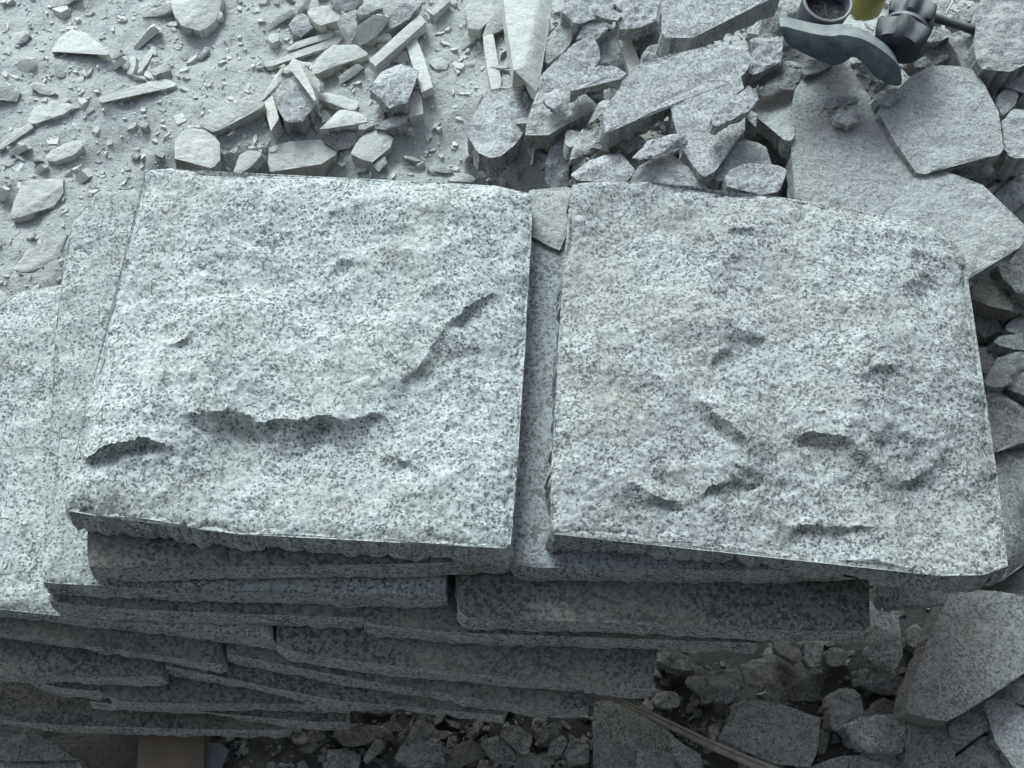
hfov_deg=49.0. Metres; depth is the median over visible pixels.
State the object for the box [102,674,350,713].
granite slab
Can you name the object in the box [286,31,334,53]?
stone strip
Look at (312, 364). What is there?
granite slab
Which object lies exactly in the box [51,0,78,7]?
stone chunk
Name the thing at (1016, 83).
stone plate
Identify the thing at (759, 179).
granite chunk
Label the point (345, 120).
stone chunk
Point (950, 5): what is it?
nail
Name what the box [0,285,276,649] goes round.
granite slab
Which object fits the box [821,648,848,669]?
stone chunk
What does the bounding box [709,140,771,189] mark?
stone plate
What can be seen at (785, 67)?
stone strip
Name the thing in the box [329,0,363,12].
stone flake
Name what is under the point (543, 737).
stone fragment
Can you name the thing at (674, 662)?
stone chunk
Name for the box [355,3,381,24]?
stone chunk
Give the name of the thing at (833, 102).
stone chunk
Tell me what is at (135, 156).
stone fragment
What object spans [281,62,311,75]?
stone flake
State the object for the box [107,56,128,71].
stone flake
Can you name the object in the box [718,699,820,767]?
stone block
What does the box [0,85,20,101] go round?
stone chunk
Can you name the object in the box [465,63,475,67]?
stone splinter
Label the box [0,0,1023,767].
ground
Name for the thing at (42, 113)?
stone plate
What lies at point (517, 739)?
granite chunk
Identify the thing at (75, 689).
granite slab
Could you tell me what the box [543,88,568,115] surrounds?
granite flake
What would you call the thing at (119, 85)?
stone splinter
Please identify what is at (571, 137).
stone fragment
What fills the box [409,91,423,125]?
stone strip
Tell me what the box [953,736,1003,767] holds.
granite chunk
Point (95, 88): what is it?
stone chunk
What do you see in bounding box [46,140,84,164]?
stone chunk
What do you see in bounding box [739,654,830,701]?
stone chunk
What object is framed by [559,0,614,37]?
granite chunk
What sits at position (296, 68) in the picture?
stone strip
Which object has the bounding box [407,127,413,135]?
stone fragment
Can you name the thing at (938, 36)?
stone chunk
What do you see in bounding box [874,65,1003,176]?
stone plate
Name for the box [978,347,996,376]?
stone chunk
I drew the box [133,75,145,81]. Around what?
stone splinter
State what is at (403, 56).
stone chunk
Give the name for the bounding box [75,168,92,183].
stone chunk
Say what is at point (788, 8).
stone chunk
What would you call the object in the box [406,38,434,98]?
stone strip
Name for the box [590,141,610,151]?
stone fragment
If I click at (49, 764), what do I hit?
stone plate
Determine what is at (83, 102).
stone fragment
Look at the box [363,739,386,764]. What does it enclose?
stone flake
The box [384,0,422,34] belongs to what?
stone chunk
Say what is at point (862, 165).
stone plate
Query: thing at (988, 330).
stone chunk
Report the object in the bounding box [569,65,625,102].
granite flake
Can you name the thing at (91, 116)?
stone splinter
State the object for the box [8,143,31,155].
stone flake
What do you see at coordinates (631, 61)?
stone strip
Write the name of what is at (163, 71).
stone splinter
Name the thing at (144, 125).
stone fragment
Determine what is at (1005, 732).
granite block
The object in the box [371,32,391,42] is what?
stone flake
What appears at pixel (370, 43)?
stone splinter
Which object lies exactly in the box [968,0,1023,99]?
stone chunk
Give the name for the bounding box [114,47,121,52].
stone splinter
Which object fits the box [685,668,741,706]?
granite flake
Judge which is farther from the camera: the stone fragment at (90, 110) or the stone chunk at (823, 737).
the stone fragment at (90, 110)
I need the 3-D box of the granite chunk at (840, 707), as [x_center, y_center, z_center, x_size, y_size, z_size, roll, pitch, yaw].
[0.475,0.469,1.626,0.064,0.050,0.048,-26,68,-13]
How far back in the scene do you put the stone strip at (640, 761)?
1.57 m
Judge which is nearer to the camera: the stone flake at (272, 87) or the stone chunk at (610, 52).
the stone chunk at (610, 52)
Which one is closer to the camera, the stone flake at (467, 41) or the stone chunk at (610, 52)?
the stone chunk at (610, 52)
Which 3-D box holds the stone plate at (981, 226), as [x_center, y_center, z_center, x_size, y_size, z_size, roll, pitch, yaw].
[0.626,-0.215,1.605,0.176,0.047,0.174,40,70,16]
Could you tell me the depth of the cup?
1.64 m
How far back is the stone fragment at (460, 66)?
1.90 m
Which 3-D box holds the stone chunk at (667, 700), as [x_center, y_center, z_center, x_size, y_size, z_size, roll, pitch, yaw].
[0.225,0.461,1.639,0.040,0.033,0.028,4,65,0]
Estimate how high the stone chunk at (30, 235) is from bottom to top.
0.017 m
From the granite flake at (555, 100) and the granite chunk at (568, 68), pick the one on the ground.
the granite chunk at (568, 68)
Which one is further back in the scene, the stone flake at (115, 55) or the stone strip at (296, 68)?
the stone flake at (115, 55)
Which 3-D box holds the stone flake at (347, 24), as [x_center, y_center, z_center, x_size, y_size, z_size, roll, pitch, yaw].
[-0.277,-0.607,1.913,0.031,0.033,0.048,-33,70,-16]
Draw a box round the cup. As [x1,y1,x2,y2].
[795,0,852,24]
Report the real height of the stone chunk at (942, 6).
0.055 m
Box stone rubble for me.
[491,0,1023,289]
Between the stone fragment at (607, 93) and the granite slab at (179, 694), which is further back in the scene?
the stone fragment at (607, 93)
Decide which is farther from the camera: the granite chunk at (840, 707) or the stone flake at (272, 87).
the stone flake at (272, 87)
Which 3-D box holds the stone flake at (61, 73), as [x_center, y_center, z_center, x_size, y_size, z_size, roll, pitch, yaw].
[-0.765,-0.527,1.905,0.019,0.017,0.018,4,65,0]
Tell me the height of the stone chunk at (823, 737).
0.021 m
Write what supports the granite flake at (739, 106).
on the stone plate at (704, 152)
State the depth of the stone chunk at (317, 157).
1.87 m
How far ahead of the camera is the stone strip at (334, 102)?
1.88 m
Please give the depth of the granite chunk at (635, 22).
1.76 m
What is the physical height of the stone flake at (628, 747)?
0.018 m
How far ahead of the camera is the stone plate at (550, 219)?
1.48 m
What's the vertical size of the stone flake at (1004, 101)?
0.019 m
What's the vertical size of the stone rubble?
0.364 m
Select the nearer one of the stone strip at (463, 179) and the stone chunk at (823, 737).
the stone chunk at (823, 737)
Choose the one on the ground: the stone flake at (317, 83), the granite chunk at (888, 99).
the stone flake at (317, 83)
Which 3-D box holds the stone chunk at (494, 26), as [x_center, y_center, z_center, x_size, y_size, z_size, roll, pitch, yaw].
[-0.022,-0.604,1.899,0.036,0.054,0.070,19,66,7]
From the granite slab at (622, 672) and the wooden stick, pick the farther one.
the wooden stick
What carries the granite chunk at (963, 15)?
on the ground
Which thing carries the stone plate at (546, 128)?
on the ground
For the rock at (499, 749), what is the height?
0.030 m
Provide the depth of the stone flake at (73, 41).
1.91 m
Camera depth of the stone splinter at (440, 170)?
1.85 m
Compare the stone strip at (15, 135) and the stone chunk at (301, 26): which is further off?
the stone chunk at (301, 26)
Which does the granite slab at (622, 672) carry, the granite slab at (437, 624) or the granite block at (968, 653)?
the granite slab at (437, 624)
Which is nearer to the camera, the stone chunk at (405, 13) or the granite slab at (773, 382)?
the granite slab at (773, 382)
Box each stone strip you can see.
[0,121,34,149]
[98,79,176,104]
[127,56,137,77]
[137,46,155,74]
[142,3,173,17]
[199,99,266,136]
[216,11,223,22]
[263,37,342,70]
[263,95,284,143]
[267,9,296,30]
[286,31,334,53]
[288,59,317,104]
[294,0,310,13]
[317,92,358,111]
[338,64,363,83]
[369,15,426,74]
[378,0,402,17]
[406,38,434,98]
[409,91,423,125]
[447,174,474,183]
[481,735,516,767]
[483,34,500,91]
[617,34,639,74]
[635,749,644,767]
[758,61,802,86]
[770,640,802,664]
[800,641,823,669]
[862,609,902,673]
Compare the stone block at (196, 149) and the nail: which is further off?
the stone block at (196, 149)
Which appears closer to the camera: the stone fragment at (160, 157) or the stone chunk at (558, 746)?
the stone chunk at (558, 746)
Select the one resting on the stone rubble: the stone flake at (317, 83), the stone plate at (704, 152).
the stone plate at (704, 152)
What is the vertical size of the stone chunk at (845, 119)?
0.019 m
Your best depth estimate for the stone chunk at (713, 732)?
1.61 m
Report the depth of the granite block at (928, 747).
1.57 m
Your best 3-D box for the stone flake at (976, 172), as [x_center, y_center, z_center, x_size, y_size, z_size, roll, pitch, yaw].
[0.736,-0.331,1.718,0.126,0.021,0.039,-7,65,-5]
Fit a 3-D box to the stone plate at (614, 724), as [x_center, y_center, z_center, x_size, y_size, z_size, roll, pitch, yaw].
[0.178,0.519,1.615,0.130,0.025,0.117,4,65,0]
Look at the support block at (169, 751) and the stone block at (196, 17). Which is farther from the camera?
the stone block at (196, 17)
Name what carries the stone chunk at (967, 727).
on the ground
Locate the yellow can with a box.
[850,0,885,20]
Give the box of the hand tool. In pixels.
[778,0,975,85]
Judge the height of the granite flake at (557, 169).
0.046 m
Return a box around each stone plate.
[0,728,80,761]
[0,760,86,767]
[10,178,64,222]
[28,100,77,126]
[445,739,485,767]
[525,88,595,151]
[529,187,570,251]
[568,127,612,164]
[591,700,679,767]
[599,44,750,150]
[630,154,708,188]
[656,0,779,57]
[668,78,744,186]
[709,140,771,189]
[785,63,914,213]
[800,59,833,80]
[863,698,894,715]
[873,582,945,610]
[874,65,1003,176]
[883,170,1023,279]
[996,73,1023,106]
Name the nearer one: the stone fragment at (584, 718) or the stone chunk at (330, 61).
the stone fragment at (584, 718)
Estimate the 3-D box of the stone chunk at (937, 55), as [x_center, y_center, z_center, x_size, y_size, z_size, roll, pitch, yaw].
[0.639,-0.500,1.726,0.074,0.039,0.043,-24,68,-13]
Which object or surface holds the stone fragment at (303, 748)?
on the ground
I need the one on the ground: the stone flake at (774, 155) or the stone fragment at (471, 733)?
the stone fragment at (471, 733)
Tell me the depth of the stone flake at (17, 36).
1.94 m
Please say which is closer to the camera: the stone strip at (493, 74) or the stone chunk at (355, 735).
the stone chunk at (355, 735)
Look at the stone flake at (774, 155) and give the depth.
1.73 m
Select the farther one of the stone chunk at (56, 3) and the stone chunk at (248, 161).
the stone chunk at (56, 3)
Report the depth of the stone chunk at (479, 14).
1.89 m
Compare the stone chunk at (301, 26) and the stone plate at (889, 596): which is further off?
the stone chunk at (301, 26)
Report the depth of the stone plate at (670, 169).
1.58 m
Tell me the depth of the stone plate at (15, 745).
1.60 m
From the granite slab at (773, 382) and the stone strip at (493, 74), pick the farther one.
the stone strip at (493, 74)
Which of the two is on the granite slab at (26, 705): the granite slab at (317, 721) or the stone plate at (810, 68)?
the granite slab at (317, 721)
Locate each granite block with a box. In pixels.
[467,85,532,178]
[834,714,906,756]
[893,590,1023,726]
[896,721,954,767]
[972,698,1023,767]
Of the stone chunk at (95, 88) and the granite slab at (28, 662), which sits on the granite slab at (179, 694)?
the granite slab at (28, 662)
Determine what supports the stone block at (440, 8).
on the ground
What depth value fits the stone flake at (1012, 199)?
1.71 m
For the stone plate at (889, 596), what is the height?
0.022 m
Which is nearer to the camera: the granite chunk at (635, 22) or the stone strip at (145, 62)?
the granite chunk at (635, 22)
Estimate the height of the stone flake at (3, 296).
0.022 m
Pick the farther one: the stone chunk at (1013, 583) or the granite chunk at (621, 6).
the granite chunk at (621, 6)
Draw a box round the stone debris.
[224,342,1023,767]
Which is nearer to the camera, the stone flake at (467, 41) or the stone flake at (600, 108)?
the stone flake at (600, 108)
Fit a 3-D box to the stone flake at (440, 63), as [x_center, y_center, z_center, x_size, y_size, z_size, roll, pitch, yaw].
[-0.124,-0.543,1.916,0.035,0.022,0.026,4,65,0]
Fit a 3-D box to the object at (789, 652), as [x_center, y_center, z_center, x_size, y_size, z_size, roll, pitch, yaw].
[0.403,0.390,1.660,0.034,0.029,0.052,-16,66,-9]
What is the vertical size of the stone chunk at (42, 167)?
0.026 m
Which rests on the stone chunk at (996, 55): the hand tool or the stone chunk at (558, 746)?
the hand tool
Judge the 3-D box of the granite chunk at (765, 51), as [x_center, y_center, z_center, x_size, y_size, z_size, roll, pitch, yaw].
[0.375,-0.484,1.686,0.057,0.056,0.081,4,65,0]
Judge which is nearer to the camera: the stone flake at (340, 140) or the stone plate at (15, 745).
the stone plate at (15, 745)
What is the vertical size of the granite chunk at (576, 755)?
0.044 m
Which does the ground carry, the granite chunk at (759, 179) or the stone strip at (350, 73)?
the stone strip at (350, 73)
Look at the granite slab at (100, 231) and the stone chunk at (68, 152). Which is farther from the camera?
the stone chunk at (68, 152)
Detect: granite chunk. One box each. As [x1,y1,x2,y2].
[369,64,418,115]
[395,714,446,767]
[500,725,531,755]
[537,38,599,91]
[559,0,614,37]
[563,742,588,766]
[569,154,634,186]
[575,19,608,45]
[614,0,659,12]
[615,5,657,40]
[640,44,671,62]
[721,163,785,196]
[744,32,782,88]
[809,754,897,767]
[821,688,863,731]
[871,88,901,111]
[945,9,971,32]
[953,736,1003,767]
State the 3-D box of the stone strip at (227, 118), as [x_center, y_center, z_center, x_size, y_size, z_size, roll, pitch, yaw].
[-0.464,-0.445,1.877,0.116,0.056,0.045,-28,69,-14]
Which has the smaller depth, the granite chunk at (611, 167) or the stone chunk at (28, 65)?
the granite chunk at (611, 167)
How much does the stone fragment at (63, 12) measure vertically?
0.026 m
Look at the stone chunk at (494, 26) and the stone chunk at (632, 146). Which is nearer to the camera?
the stone chunk at (632, 146)
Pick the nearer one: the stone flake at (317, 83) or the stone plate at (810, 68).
the stone plate at (810, 68)
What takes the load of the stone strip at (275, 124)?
on the ground
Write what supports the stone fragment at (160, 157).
on the ground
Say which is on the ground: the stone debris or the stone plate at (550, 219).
the stone debris
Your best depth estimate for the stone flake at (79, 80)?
1.90 m
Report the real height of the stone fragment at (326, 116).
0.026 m
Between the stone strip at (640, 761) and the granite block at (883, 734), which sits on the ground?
the granite block at (883, 734)
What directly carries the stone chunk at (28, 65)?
on the ground
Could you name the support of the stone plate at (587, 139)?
on the ground
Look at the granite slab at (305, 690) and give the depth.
1.43 m
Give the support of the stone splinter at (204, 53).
on the ground
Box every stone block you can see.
[171,0,224,38]
[175,128,220,171]
[430,0,449,22]
[502,0,551,99]
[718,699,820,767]
[754,90,793,157]
[985,391,1023,453]
[994,446,1023,582]
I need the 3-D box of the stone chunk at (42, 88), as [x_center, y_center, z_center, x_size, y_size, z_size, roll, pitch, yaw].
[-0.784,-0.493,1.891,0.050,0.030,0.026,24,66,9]
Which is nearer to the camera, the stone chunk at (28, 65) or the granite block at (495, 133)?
the granite block at (495, 133)
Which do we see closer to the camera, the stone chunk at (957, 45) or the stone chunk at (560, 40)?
the stone chunk at (957, 45)
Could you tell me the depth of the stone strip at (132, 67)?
1.92 m
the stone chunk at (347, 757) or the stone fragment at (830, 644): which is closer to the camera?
the stone chunk at (347, 757)
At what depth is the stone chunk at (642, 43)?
1.81 m
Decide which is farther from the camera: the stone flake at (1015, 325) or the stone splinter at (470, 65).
the stone splinter at (470, 65)
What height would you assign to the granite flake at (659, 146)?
0.015 m
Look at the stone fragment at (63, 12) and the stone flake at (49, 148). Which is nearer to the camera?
the stone flake at (49, 148)
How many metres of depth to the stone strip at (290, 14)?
1.96 m
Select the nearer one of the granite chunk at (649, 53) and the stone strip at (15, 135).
the granite chunk at (649, 53)
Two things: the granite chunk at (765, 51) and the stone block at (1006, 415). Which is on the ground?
the stone block at (1006, 415)
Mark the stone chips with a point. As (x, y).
(254, 146)
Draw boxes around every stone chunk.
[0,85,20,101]
[17,57,37,71]
[25,231,36,239]
[29,82,57,95]
[34,163,48,174]
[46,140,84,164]
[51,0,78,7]
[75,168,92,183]
[91,86,100,92]
[134,24,160,49]
[234,150,265,172]
[268,33,279,48]
[268,139,337,176]
[273,77,317,136]
[289,13,315,40]
[308,6,341,33]
[312,44,369,80]
[320,110,367,136]
[327,747,360,767]
[333,723,395,748]
[351,130,393,167]
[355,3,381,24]
[376,113,409,134]
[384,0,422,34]
[389,51,408,63]
[466,0,493,39]
[483,8,503,36]
[515,752,550,767]
[543,25,575,68]
[547,735,566,758]
[599,30,626,75]
[620,133,645,159]
[632,31,659,58]
[651,691,679,710]
[656,650,696,674]
[706,724,719,741]
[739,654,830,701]
[745,110,757,137]
[758,0,800,35]
[816,731,828,755]
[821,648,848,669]
[822,94,859,109]
[831,107,858,130]
[851,668,902,696]
[902,43,949,76]
[902,624,922,653]
[927,27,950,47]
[930,0,950,26]
[945,31,971,68]
[946,708,989,753]
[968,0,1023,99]
[970,269,1023,324]
[973,314,1004,345]
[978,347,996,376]
[990,243,1023,307]
[991,568,1023,595]
[994,109,1023,176]
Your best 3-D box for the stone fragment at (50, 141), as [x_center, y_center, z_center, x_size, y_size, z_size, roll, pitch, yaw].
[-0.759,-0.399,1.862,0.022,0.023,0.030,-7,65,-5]
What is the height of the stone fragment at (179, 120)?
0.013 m
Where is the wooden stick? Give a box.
[603,695,777,767]
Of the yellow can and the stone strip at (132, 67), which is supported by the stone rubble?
the yellow can
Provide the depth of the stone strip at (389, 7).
1.93 m
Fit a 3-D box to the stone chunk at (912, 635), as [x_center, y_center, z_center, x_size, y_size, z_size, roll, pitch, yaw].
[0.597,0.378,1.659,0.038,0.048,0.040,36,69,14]
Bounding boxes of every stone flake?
[0,186,10,200]
[0,290,7,303]
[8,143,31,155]
[11,30,28,41]
[12,234,68,272]
[44,144,59,150]
[52,29,111,61]
[54,69,65,77]
[74,76,84,83]
[100,52,123,61]
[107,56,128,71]
[260,67,283,101]
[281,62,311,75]
[298,60,323,92]
[321,130,359,150]
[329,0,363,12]
[337,13,356,44]
[350,14,388,45]
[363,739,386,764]
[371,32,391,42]
[373,157,387,172]
[429,57,448,69]
[459,30,477,49]
[461,139,471,162]
[534,722,562,737]
[588,99,609,126]
[621,738,636,761]
[670,738,702,767]
[767,146,783,164]
[957,164,1023,180]
[983,352,1023,391]
[986,332,1023,356]
[988,683,1023,707]
[993,89,1018,117]
[995,172,1023,212]
[998,317,1023,336]
[1002,372,1023,405]
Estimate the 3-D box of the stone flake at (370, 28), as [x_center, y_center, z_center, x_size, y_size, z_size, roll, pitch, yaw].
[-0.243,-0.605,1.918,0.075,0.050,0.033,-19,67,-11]
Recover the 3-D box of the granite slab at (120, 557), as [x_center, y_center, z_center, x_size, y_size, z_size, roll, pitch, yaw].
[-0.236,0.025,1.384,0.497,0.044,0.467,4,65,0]
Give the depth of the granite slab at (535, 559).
1.32 m
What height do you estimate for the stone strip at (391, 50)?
0.028 m
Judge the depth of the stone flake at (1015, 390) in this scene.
1.71 m
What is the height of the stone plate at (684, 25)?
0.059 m
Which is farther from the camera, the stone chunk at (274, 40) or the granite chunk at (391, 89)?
the stone chunk at (274, 40)
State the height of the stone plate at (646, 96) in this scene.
0.066 m
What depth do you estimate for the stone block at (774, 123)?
1.67 m
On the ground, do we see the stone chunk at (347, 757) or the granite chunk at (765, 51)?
the stone chunk at (347, 757)
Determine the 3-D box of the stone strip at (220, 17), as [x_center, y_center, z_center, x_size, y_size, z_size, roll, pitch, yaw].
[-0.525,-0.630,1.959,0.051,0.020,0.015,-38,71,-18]
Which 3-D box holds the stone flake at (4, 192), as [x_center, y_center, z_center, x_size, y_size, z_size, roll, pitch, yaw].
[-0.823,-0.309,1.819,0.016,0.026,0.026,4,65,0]
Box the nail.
[945,0,955,13]
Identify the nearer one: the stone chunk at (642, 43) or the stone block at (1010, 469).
the stone block at (1010, 469)
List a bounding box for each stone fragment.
[46,137,58,145]
[52,5,70,19]
[78,96,88,108]
[86,107,94,113]
[131,152,140,160]
[138,120,149,132]
[155,151,165,164]
[174,113,185,124]
[298,744,307,751]
[306,730,317,743]
[322,110,331,122]
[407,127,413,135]
[453,61,464,70]
[466,727,478,739]
[538,735,548,741]
[563,130,580,159]
[579,714,587,721]
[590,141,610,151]
[602,88,616,100]
[823,641,848,648]
[848,57,861,69]
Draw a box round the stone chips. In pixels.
[0,0,588,294]
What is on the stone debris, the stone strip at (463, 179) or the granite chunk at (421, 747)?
the granite chunk at (421, 747)
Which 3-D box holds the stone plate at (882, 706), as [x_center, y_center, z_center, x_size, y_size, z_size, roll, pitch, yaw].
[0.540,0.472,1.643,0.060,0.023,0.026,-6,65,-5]
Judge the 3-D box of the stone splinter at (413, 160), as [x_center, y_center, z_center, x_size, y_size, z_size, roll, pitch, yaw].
[-0.167,-0.371,1.873,0.036,0.029,0.010,4,65,0]
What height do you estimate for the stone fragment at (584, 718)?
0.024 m
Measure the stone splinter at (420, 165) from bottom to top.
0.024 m
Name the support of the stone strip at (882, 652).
on the stone chunk at (872, 680)
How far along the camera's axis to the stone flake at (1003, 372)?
1.70 m
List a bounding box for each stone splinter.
[15,33,30,45]
[32,159,43,162]
[86,112,98,120]
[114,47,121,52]
[114,82,124,88]
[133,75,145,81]
[150,63,173,68]
[151,64,172,79]
[186,55,198,64]
[198,47,209,61]
[227,130,234,141]
[358,123,374,136]
[365,40,377,45]
[402,156,421,164]
[416,161,425,168]
[426,166,453,173]
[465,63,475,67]
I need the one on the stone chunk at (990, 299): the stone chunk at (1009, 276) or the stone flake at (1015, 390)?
the stone chunk at (1009, 276)
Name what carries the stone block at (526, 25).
on the stone rubble
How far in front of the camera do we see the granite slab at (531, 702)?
1.40 m
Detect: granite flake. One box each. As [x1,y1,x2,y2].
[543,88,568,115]
[545,134,569,187]
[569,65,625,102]
[595,8,621,22]
[632,134,688,162]
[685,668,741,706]
[709,86,757,134]
[758,68,800,99]
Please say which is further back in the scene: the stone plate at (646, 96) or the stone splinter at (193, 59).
the stone splinter at (193, 59)
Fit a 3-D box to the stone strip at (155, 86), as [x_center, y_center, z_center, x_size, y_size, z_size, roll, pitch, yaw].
[-0.630,-0.486,1.901,0.131,0.034,0.025,-19,67,-10]
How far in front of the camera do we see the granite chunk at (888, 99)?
1.65 m
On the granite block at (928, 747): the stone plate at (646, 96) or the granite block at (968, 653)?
the granite block at (968, 653)
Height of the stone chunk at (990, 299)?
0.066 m
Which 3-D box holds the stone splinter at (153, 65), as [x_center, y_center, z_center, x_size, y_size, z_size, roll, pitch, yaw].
[-0.599,-0.540,1.926,0.044,0.026,0.023,4,65,0]
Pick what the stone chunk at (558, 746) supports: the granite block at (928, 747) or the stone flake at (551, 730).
the stone flake at (551, 730)
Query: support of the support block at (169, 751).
on the ground
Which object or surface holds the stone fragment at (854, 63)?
on the ground
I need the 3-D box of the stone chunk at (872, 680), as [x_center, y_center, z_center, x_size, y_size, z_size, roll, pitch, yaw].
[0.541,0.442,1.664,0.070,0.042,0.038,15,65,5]
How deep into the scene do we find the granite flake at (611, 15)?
1.76 m
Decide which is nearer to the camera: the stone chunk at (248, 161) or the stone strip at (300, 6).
the stone chunk at (248, 161)
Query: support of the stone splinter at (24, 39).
on the ground
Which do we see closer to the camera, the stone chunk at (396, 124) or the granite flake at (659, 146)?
the granite flake at (659, 146)
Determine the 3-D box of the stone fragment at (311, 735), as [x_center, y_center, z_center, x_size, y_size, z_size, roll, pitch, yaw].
[-0.295,0.519,1.650,0.023,0.016,0.020,-13,66,-8]
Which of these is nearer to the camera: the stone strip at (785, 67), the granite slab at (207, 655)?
the granite slab at (207, 655)
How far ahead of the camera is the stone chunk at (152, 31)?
1.94 m
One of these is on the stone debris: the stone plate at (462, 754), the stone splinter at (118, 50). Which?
the stone plate at (462, 754)
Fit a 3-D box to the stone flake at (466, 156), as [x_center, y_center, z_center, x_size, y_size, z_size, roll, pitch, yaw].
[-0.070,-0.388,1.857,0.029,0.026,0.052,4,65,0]
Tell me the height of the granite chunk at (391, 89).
0.033 m
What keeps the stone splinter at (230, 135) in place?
on the ground
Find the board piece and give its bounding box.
[205,743,231,767]
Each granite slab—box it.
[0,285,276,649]
[0,617,227,672]
[0,638,169,686]
[0,682,294,738]
[33,682,108,700]
[42,188,448,608]
[50,594,363,629]
[64,168,533,566]
[87,531,511,581]
[88,698,349,730]
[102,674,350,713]
[165,662,508,722]
[225,643,588,717]
[276,626,657,698]
[363,575,759,653]
[455,571,869,643]
[511,190,855,584]
[544,181,1007,593]
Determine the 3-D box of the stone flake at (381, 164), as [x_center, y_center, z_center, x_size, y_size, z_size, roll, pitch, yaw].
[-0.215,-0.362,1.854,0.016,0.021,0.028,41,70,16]
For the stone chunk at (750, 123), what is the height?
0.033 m
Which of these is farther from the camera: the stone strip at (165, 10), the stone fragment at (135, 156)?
the stone strip at (165, 10)
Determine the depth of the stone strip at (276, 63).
1.93 m
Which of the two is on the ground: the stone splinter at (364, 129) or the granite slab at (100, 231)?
the stone splinter at (364, 129)
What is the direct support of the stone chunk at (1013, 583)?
on the ground
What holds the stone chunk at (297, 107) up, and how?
on the ground
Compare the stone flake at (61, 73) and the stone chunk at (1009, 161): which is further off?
the stone flake at (61, 73)
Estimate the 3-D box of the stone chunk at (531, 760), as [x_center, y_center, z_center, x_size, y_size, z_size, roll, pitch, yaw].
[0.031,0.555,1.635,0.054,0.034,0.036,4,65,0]
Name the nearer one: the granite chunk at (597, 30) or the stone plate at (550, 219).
the stone plate at (550, 219)
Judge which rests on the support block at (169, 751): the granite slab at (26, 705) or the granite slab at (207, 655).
the granite slab at (26, 705)
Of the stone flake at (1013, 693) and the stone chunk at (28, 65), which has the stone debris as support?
the stone flake at (1013, 693)
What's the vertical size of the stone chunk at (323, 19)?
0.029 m
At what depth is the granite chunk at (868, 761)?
1.61 m
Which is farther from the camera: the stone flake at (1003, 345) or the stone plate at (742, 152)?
the stone flake at (1003, 345)
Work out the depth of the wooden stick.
1.54 m
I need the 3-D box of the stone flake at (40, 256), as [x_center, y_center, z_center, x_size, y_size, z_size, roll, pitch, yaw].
[-0.733,-0.202,1.754,0.099,0.017,0.035,-38,71,-18]
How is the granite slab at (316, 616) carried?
on the granite slab at (28, 320)
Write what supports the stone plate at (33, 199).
on the ground
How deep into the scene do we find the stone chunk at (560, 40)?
1.80 m
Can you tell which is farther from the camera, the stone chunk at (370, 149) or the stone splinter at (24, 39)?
the stone splinter at (24, 39)
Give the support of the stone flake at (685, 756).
on the stone plate at (614, 724)
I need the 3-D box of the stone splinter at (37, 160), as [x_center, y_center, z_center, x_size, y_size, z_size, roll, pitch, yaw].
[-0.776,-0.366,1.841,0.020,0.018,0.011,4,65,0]
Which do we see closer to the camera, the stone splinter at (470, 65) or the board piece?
the board piece
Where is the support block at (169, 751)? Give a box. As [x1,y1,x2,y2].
[137,734,210,767]
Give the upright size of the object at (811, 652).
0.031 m
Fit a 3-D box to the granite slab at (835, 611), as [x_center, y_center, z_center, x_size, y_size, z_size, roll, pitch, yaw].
[0.181,0.162,1.383,0.522,0.044,0.305,4,65,0]

